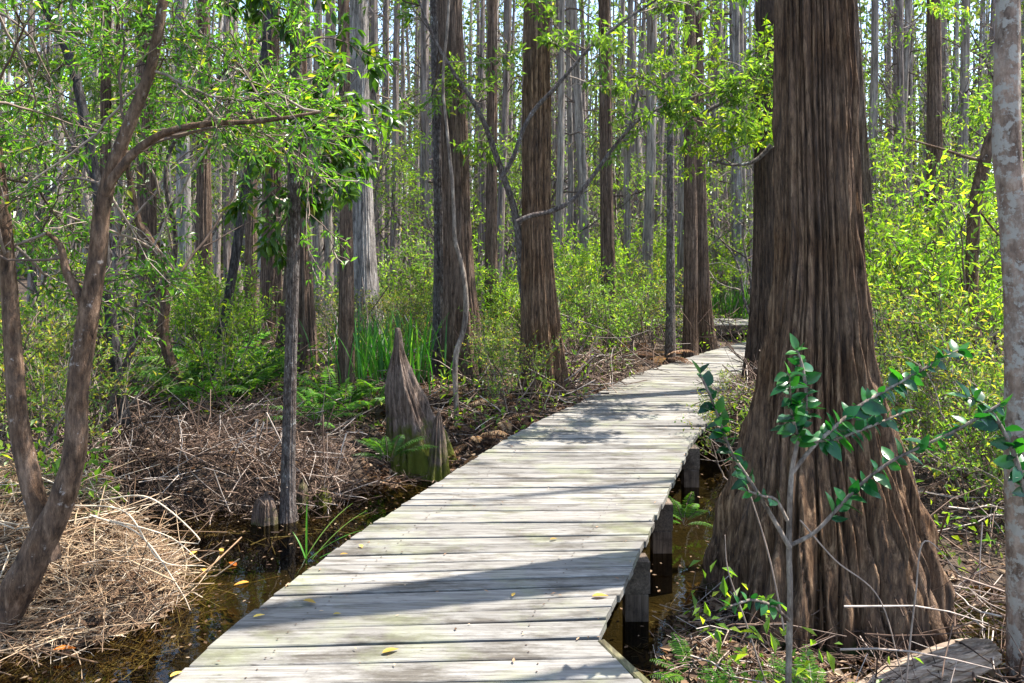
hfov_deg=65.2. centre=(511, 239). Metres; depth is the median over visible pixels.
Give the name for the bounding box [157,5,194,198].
tree
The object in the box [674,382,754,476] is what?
shrub
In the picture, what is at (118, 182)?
understory tree
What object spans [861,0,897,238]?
tree
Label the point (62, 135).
tree
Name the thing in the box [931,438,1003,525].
shrub
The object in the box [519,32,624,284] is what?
tree
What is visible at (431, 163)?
tree
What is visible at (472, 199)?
understory tree
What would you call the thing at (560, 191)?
tree
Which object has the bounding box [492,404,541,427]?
fern
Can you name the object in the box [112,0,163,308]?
tree
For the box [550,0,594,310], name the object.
tree
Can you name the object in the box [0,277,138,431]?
shrub
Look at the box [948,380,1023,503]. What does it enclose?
evergreen shrub
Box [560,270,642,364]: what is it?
shrub
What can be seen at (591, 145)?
understory tree
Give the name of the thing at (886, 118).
tree
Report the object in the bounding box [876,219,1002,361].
shrub
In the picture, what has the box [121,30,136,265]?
tree
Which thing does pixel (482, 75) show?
tree
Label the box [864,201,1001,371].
shrub
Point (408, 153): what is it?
understory tree
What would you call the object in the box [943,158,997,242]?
understory tree
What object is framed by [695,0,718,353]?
cypress tree
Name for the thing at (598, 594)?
fallen leaf
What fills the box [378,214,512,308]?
shrub
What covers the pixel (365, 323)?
reed clump
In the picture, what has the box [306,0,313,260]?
tree
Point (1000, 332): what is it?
shrub
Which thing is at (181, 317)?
shrub
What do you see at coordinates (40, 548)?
forked tree
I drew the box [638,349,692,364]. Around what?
fern
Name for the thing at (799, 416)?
evergreen shrub
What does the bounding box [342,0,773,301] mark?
crooked tree
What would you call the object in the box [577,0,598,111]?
tree
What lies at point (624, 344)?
fern
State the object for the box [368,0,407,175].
tree
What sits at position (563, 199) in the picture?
tree
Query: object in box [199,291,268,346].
shrub
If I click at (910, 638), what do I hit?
dead twig
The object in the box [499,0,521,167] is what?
tree
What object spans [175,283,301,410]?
shrub
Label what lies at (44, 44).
tree
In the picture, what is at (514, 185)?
understory tree
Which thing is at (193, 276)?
shrub
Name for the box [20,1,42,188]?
tree
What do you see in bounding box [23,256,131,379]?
shrub
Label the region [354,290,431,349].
shrub
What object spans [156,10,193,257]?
tree
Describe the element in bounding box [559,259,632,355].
shrub
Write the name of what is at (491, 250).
tree
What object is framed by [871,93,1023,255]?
understory tree
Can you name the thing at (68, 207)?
tree
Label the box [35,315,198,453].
shrub
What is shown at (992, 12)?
tree
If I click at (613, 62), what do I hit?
tree
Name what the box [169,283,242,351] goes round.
shrub
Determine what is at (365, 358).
reed clump
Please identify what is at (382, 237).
understory tree
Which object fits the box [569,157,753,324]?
understory tree
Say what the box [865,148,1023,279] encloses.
understory tree
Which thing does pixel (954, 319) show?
shrub
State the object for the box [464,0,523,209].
tree
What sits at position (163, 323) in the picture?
bowed tree
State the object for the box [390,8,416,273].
tree
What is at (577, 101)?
tree
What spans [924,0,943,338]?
cypress tree
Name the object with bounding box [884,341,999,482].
shrub
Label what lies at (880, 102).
tree
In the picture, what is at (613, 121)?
tree
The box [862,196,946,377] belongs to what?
shrub
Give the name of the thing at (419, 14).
tree
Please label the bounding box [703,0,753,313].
tree
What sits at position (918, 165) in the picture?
understory tree
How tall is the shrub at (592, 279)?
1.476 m
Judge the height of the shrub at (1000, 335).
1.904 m
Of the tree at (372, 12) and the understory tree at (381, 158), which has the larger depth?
the understory tree at (381, 158)
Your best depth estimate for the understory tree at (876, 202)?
14.35 m
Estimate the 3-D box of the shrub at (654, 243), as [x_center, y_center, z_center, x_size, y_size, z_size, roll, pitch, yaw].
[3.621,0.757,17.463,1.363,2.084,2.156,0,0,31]
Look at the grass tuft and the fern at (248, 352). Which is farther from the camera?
the fern at (248, 352)
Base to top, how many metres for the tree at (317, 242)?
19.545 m
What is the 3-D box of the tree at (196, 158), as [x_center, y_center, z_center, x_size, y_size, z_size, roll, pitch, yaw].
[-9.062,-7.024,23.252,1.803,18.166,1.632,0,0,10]
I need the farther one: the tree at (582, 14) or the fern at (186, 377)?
the tree at (582, 14)
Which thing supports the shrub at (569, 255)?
on the ground at (228, 486)
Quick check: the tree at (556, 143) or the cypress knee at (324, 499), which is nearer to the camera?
the cypress knee at (324, 499)
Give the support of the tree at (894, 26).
on the ground at (228, 486)
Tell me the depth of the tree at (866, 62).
37.90 m
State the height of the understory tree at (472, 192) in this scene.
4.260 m
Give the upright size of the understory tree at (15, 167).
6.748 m
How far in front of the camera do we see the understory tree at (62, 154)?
14.82 m
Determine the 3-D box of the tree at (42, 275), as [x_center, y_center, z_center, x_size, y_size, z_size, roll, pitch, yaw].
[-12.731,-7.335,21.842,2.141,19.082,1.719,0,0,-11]
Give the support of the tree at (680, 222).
on the ground at (228, 486)
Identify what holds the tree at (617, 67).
on the ground at (228, 486)
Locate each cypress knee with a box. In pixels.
[251,491,277,526]
[296,479,308,512]
[312,484,331,506]
[427,411,449,481]
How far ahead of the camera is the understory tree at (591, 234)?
21.88 m
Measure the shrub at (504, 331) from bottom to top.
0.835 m
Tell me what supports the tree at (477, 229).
on the ground at (228, 486)
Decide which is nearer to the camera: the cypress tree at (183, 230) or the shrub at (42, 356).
the shrub at (42, 356)
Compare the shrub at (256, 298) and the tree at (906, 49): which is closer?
the shrub at (256, 298)
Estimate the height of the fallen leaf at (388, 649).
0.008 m
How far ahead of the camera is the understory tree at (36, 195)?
14.43 m
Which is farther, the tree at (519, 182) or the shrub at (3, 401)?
the tree at (519, 182)
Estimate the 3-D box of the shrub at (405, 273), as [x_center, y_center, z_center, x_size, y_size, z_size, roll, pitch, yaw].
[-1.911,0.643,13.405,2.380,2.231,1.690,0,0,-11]
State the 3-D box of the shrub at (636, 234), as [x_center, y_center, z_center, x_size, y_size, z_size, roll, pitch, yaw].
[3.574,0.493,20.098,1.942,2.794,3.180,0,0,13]
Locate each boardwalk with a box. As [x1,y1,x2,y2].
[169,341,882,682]
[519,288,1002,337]
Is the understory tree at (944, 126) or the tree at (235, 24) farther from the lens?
the tree at (235, 24)
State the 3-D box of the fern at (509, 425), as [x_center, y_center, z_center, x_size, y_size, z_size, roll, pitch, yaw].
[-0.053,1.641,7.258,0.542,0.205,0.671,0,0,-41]
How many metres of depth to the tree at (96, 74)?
25.81 m
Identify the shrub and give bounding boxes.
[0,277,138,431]
[0,280,132,462]
[0,300,118,404]
[0,310,121,470]
[0,313,64,450]
[0,326,71,456]
[0,330,106,440]
[0,332,127,463]
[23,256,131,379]
[23,312,146,425]
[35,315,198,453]
[38,283,173,358]
[125,241,270,366]
[142,246,269,349]
[151,268,275,363]
[163,263,285,411]
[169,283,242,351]
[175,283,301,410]
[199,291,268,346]
[270,272,382,353]
[280,302,337,353]
[313,234,431,329]
[314,237,433,340]
[314,286,378,358]
[326,227,433,313]
[354,288,427,357]
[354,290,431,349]
[369,284,432,342]
[377,237,499,322]
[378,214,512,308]
[389,267,515,349]
[395,299,432,351]
[395,305,431,353]
[406,284,481,335]
[454,304,572,402]
[462,311,520,380]
[462,328,524,386]
[474,336,559,418]
[475,255,520,359]
[475,259,520,358]
[480,292,520,360]
[481,265,564,364]
[508,268,635,368]
[510,244,646,354]
[551,213,665,340]
[553,231,620,330]
[554,258,627,331]
[557,291,620,347]
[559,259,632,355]
[559,295,598,340]
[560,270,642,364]
[588,238,638,307]
[603,263,666,364]
[616,258,665,331]
[617,209,676,288]
[617,239,683,317]
[617,264,682,343]
[624,280,682,350]
[626,284,682,337]
[629,254,720,337]
[633,231,676,287]
[638,219,711,280]
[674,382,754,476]
[691,333,1012,682]
[693,363,754,437]
[708,228,752,317]
[708,236,751,297]
[862,179,1001,365]
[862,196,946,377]
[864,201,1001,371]
[865,212,1002,365]
[866,148,1003,389]
[866,180,1001,364]
[869,258,1002,409]
[869,282,993,404]
[873,283,1003,465]
[873,285,994,418]
[875,316,1003,505]
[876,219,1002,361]
[877,219,998,364]
[878,291,1003,415]
[880,328,1003,494]
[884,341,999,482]
[885,207,996,361]
[886,320,1003,445]
[896,366,1003,507]
[906,235,1003,385]
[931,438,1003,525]
[939,341,1003,482]
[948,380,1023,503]
[955,300,1003,362]
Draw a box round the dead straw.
[0,416,241,677]
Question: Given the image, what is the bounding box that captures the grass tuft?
[294,505,363,558]
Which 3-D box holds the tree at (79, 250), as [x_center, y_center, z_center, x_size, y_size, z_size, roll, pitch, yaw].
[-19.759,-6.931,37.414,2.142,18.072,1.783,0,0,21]
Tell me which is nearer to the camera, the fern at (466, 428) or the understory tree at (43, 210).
the fern at (466, 428)
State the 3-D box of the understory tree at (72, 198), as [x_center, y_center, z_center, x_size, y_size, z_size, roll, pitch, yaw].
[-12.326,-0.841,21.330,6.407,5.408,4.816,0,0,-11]
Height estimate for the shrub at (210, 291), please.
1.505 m
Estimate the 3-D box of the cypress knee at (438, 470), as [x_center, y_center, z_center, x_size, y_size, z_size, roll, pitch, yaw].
[-0.605,1.753,6.592,0.221,0.694,0.239,0,0,-19]
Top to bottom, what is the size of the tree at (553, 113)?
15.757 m
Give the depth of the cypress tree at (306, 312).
9.69 m
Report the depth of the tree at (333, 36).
19.84 m
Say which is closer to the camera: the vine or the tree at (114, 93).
the vine
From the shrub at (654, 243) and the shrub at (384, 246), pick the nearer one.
the shrub at (384, 246)
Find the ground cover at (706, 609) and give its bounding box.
[0,299,1003,682]
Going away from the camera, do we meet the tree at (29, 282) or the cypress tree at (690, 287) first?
the cypress tree at (690, 287)
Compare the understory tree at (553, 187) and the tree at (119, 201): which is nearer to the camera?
the tree at (119, 201)
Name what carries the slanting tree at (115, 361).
on the ground at (228, 486)
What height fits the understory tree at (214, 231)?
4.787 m
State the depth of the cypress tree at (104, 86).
7.57 m
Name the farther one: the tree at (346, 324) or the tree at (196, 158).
the tree at (196, 158)
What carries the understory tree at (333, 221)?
on the ground at (228, 486)
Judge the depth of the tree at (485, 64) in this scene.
27.50 m
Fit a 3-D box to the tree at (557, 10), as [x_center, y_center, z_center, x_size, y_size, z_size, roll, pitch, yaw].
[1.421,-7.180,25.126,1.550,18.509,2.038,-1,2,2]
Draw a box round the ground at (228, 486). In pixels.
[0,260,1004,682]
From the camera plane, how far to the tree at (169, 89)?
40.79 m
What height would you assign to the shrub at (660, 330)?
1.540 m
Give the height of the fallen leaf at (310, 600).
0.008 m
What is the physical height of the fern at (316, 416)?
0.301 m
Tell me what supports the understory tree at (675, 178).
on the ground at (228, 486)
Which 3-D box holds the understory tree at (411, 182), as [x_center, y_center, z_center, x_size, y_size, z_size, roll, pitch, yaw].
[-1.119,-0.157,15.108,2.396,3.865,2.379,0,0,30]
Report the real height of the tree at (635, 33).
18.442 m
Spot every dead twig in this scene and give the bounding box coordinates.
[725,536,766,682]
[747,485,785,641]
[799,519,903,682]
[905,540,961,682]
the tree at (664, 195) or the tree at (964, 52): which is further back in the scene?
the tree at (664, 195)
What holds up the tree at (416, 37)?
on the ground at (228, 486)
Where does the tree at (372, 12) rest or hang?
on the ground at (228, 486)
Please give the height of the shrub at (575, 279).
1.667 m
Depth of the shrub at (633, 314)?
10.26 m
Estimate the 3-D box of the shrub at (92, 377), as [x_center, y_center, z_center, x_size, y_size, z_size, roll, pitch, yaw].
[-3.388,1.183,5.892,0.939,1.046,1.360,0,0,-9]
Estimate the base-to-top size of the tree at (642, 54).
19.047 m
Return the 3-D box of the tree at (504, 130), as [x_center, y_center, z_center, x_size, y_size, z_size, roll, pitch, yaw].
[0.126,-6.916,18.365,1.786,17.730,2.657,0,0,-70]
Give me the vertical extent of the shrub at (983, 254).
2.767 m
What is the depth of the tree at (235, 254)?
7.76 m
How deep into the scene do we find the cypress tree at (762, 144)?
8.49 m
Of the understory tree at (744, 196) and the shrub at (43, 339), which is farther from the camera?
the understory tree at (744, 196)
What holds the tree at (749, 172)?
on the ground at (228, 486)
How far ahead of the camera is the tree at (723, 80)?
35.26 m
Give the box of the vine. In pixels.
[442,0,468,428]
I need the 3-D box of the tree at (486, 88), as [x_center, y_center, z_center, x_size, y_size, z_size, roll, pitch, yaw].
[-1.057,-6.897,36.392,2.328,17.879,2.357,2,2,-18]
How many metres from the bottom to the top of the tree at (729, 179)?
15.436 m
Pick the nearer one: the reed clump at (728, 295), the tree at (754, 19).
the reed clump at (728, 295)
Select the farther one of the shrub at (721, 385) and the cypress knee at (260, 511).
the shrub at (721, 385)
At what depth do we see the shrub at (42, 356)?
6.20 m
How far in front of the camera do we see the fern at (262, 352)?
8.52 m
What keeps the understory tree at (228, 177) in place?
on the ground at (228, 486)
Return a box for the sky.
[5,0,996,237]
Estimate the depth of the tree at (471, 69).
40.75 m
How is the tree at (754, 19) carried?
on the ground at (228, 486)
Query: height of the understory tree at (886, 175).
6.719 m
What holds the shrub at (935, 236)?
on the ground at (228, 486)
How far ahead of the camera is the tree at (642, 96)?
18.54 m
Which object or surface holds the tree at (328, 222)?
on the ground at (228, 486)
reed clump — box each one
[298,305,430,378]
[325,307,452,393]
[331,307,441,390]
[710,280,748,317]
[712,276,749,317]
[712,286,736,317]
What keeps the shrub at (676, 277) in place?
on the ground at (228, 486)
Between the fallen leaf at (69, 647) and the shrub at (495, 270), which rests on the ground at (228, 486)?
the shrub at (495, 270)
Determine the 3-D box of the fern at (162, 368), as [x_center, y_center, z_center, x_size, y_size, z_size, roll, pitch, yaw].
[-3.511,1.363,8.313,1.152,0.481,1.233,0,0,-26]
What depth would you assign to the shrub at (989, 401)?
5.93 m
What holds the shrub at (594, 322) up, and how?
on the ground at (228, 486)
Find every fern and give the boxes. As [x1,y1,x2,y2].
[104,347,263,408]
[126,350,212,386]
[133,332,271,380]
[169,371,250,396]
[179,344,266,367]
[183,349,271,378]
[190,354,283,402]
[194,342,302,378]
[263,389,362,428]
[282,366,374,413]
[318,380,381,406]
[338,379,384,410]
[353,435,438,462]
[438,388,506,408]
[450,429,473,442]
[452,424,507,458]
[463,446,481,464]
[469,413,537,432]
[470,390,548,415]
[478,391,515,413]
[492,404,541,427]
[597,342,659,358]
[597,351,646,365]
[636,343,663,358]
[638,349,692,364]
[650,632,725,682]
[667,491,710,526]
[697,665,739,682]
[765,644,826,682]
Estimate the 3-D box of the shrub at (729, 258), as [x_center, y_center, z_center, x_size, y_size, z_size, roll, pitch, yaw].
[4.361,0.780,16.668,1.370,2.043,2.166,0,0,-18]
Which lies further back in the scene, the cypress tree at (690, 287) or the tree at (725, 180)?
the tree at (725, 180)
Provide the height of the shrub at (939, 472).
1.361 m
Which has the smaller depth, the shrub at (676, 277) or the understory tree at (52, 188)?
the understory tree at (52, 188)
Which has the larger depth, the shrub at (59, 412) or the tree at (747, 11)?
the tree at (747, 11)
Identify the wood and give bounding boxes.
[0,0,1023,278]
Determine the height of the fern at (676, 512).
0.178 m
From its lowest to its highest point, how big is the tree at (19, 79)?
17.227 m
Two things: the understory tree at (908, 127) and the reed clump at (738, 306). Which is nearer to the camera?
the reed clump at (738, 306)
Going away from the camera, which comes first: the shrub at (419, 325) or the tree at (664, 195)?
the shrub at (419, 325)
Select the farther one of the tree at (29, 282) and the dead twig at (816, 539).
the tree at (29, 282)
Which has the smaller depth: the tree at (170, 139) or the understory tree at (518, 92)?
the understory tree at (518, 92)
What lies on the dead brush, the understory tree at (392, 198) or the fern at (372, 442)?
the fern at (372, 442)
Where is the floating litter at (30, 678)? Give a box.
[20,474,708,681]
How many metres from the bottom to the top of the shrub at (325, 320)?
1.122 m
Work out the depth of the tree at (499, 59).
26.59 m
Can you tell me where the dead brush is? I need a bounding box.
[0,277,1023,682]
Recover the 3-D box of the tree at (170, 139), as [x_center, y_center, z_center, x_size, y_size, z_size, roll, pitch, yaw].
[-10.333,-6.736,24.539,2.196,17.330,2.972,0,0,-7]
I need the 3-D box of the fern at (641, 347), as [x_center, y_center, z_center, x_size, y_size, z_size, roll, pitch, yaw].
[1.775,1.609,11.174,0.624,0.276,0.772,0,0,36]
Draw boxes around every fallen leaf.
[54,645,74,649]
[304,598,315,602]
[382,647,397,652]
[593,593,607,595]
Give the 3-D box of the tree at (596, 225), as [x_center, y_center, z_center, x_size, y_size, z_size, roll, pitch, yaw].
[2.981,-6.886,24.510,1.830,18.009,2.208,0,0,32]
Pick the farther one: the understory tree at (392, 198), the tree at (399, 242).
the tree at (399, 242)
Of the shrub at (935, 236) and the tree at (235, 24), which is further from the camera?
the tree at (235, 24)
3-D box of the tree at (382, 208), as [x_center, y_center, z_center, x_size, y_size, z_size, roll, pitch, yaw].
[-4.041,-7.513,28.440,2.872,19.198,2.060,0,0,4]
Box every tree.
[0,0,50,283]
[0,0,133,440]
[0,0,225,405]
[0,0,260,299]
[0,0,393,642]
[0,2,25,163]
[0,2,54,314]
[0,13,162,258]
[0,45,124,243]
[0,93,67,319]
[0,151,80,329]
[1,0,285,440]
[1,115,173,299]
[5,0,89,318]
[5,77,131,320]
[5,105,115,403]
[7,1,36,179]
[13,5,66,301]
[14,0,67,285]
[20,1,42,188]
[34,2,86,257]
[42,2,89,262]
[42,66,222,265]
[45,21,100,289]
[63,0,136,221]
[64,33,226,256]
[68,10,90,274]
[75,84,240,295]
[89,0,111,414]
[111,2,136,309]
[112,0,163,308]
[115,1,166,277]
[115,117,311,275]
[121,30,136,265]
[127,0,160,350]
[156,0,195,201]
[156,2,173,238]
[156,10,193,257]
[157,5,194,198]
[169,3,221,248]
[174,0,194,362]
[188,9,245,282]
[190,128,338,303]
[191,8,216,262]
[194,0,213,340]
[195,1,235,213]
[208,1,272,403]
[211,0,413,523]
[212,0,258,303]
[212,0,261,295]
[221,0,243,232]
[230,86,433,250]
[244,2,258,345]
[258,0,281,349]
[270,0,317,376]
[279,0,333,325]
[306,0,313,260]
[308,0,337,228]
[308,72,432,281]
[312,0,349,315]
[312,121,431,282]
[313,0,338,267]
[322,117,432,214]
[323,3,337,260]
[333,0,339,300]
[333,0,419,314]
[337,0,355,392]
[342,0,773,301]
[349,0,386,352]
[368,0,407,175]
[368,0,414,223]
[370,0,420,314]
[373,142,514,311]
[377,0,419,293]
[378,156,479,294]
[379,0,429,276]
[379,9,413,202]
[380,147,521,274]
[382,0,429,286]
[383,0,432,264]
[387,0,475,319]
[389,11,414,265]
[390,6,429,276]
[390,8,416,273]
[391,4,433,277]
[394,134,519,282]
[400,0,430,307]
[406,4,430,254]
[409,10,419,262]
[419,1,433,276]
[430,0,442,377]
[437,0,486,384]
[462,0,515,273]
[464,0,502,285]
[464,0,521,192]
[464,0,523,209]
[465,1,518,173]
[465,27,679,298]
[468,0,503,288]
[469,0,503,272]
[469,2,499,267]
[470,0,501,130]
[470,149,551,298]
[480,79,645,235]
[483,0,498,357]
[485,0,522,289]
[497,0,522,239]
[497,0,523,288]
[497,42,665,297]
[497,140,658,285]
[498,2,552,292]
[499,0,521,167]
[508,189,663,298]
[517,0,573,406]
[518,1,567,202]
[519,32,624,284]
[550,0,566,287]
[550,0,589,316]
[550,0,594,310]
[550,0,598,247]
[551,0,585,251]
[551,0,596,246]
[551,87,566,242]
[553,0,599,316]
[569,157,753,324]
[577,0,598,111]
[577,2,598,251]
[579,0,632,315]
[583,0,630,286]
[587,0,625,267]
[588,127,753,253]
[589,0,627,173]
[590,0,625,256]
[590,1,615,289]
[594,0,684,313]
[594,120,752,246]
[598,0,623,349]
[610,0,679,312]
[612,0,658,243]
[615,119,753,267]
[616,106,752,309]
[619,0,659,261]
[619,0,666,281]
[620,0,774,387]
[625,5,663,188]
[638,2,713,193]
[642,0,684,296]
[656,42,682,275]
[661,4,713,219]
[662,0,746,317]
[664,1,675,362]
[666,0,713,80]
[674,2,682,270]
[675,0,738,316]
[676,150,753,315]
[681,0,698,357]
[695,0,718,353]
[700,0,962,662]
[703,0,747,233]
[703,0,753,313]
[704,0,731,287]
[704,1,730,232]
[704,1,730,266]
[709,8,746,257]
[711,0,755,289]
[727,0,754,277]
[746,0,753,190]
[748,152,912,301]
[752,0,755,193]
[854,0,907,351]
[858,0,904,274]
[858,0,916,189]
[859,0,882,168]
[859,0,983,223]
[859,17,1023,300]
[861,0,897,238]
[863,0,947,223]
[863,4,893,236]
[864,0,904,181]
[864,0,1023,172]
[865,142,972,347]
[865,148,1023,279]
[866,0,923,298]
[866,20,888,252]
[866,41,995,319]
[866,100,995,264]
[866,105,1023,302]
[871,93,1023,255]
[871,170,991,324]
[878,0,948,182]
[878,3,893,201]
[879,0,926,244]
[884,0,926,172]
[891,0,926,271]
[896,114,972,247]
[905,0,1023,366]
[912,0,1023,262]
[918,0,985,235]
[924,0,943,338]
[942,68,1023,278]
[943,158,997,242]
[947,13,969,166]
[948,0,990,161]
[956,0,995,279]
[957,0,994,242]
[969,0,995,196]
[992,0,1023,681]
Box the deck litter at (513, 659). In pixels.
[215,364,686,664]
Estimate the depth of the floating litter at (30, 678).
4.53 m
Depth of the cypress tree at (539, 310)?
7.88 m
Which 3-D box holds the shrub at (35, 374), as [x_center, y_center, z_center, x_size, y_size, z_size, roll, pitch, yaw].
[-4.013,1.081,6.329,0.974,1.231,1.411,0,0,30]
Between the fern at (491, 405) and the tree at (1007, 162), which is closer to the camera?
the tree at (1007, 162)
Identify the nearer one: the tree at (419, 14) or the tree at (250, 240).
the tree at (250, 240)
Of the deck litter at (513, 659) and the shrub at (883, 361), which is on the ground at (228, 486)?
the shrub at (883, 361)
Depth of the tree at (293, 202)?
5.56 m
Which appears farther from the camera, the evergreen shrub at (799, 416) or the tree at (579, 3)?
the tree at (579, 3)
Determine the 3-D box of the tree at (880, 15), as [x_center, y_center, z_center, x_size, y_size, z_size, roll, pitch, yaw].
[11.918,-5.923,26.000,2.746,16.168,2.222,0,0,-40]
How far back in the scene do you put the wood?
38.09 m
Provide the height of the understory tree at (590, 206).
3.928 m
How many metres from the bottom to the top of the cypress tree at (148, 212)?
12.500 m
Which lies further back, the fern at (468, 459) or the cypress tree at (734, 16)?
the cypress tree at (734, 16)
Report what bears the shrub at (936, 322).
on the ground at (228, 486)
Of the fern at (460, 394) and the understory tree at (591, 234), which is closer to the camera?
the fern at (460, 394)
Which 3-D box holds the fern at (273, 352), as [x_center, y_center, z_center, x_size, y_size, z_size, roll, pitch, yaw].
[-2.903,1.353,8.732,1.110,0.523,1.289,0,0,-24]
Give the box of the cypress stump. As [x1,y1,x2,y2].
[383,328,459,479]
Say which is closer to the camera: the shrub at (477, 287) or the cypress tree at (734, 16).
the shrub at (477, 287)
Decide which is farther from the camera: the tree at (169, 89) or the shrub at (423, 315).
the tree at (169, 89)
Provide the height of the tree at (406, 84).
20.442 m
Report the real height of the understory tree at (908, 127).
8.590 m
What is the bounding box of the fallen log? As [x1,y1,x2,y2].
[857,638,1001,682]
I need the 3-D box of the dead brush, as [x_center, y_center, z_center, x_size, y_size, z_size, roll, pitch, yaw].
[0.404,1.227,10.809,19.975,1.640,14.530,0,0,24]
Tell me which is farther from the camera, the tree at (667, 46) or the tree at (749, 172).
the tree at (749, 172)
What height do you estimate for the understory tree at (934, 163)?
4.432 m
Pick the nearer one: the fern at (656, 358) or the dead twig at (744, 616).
the dead twig at (744, 616)
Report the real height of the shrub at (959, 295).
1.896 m
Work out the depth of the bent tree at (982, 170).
8.28 m
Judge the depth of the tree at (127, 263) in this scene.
34.68 m
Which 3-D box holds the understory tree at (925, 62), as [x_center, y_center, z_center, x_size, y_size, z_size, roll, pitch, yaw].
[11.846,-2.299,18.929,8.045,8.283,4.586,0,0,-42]
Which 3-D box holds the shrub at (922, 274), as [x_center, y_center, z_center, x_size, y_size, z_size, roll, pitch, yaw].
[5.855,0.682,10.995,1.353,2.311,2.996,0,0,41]
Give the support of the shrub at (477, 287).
on the ground at (228, 486)
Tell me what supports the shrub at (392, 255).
on the ground at (228, 486)
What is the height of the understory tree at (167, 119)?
5.616 m
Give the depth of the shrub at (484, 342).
7.78 m
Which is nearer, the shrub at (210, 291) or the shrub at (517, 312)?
the shrub at (210, 291)
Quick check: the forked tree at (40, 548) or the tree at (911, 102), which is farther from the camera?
the tree at (911, 102)
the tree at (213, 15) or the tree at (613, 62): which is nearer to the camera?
the tree at (213, 15)
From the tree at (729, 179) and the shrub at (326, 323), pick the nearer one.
the shrub at (326, 323)
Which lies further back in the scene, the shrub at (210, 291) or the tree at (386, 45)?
the tree at (386, 45)
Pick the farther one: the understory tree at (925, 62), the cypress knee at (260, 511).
the understory tree at (925, 62)
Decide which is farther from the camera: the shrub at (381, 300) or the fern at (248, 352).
the shrub at (381, 300)
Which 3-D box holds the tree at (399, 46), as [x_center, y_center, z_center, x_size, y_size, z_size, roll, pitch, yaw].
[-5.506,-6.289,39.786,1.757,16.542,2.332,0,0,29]
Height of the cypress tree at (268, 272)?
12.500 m
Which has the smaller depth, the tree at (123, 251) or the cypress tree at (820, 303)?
the cypress tree at (820, 303)
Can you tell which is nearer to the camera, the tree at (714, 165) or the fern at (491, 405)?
the fern at (491, 405)
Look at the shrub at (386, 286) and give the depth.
13.01 m
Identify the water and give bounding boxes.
[0,442,1020,682]
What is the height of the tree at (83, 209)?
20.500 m
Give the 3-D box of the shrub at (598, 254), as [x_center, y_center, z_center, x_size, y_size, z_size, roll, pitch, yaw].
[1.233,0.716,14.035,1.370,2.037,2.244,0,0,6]
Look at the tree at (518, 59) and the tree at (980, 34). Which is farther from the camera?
the tree at (518, 59)
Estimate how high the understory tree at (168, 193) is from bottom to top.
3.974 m
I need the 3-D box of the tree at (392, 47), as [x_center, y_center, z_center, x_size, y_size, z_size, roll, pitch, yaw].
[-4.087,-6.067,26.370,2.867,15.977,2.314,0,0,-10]
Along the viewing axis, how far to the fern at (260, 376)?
7.74 m
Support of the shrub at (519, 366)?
on the ground at (228, 486)
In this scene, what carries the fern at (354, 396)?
on the ground at (228, 486)
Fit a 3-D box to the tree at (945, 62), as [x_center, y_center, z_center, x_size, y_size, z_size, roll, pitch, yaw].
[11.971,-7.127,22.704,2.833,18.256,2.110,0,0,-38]
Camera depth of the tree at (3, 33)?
27.32 m
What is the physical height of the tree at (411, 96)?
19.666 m
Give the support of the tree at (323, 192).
on the ground at (228, 486)
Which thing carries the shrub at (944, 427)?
on the ground at (228, 486)
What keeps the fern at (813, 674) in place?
on the ground at (228, 486)
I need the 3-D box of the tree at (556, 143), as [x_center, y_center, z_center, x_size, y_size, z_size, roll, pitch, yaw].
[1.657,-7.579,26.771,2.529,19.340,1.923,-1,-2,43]
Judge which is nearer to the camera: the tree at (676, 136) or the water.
the water
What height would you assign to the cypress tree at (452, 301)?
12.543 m
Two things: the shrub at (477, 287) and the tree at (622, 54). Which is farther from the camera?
the tree at (622, 54)
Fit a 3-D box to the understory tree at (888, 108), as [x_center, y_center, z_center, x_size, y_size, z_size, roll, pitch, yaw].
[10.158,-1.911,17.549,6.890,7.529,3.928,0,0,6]
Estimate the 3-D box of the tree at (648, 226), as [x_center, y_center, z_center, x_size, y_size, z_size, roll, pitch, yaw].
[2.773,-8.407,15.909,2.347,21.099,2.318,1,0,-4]
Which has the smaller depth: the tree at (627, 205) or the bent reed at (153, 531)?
the bent reed at (153, 531)
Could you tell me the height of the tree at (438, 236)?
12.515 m
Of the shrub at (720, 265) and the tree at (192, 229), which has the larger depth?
the tree at (192, 229)
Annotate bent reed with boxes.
[75,505,204,565]
[90,514,189,609]
[100,495,199,543]
[110,519,199,560]
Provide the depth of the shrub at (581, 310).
11.97 m
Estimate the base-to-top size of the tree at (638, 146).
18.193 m
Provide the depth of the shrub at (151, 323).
8.30 m
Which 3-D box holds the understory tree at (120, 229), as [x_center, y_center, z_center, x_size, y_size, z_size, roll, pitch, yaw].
[-7.770,-0.854,17.143,3.450,5.512,5.932,0,0,-10]
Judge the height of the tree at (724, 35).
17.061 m
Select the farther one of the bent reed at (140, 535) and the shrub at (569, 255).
the shrub at (569, 255)
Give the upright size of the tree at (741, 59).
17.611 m
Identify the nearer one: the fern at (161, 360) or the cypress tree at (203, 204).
the fern at (161, 360)
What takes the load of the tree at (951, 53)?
on the ground at (228, 486)
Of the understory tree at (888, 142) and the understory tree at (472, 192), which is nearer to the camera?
the understory tree at (888, 142)
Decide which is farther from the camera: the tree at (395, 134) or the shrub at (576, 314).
the tree at (395, 134)
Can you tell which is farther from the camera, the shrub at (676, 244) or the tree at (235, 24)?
the tree at (235, 24)
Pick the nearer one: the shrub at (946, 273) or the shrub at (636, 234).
the shrub at (946, 273)

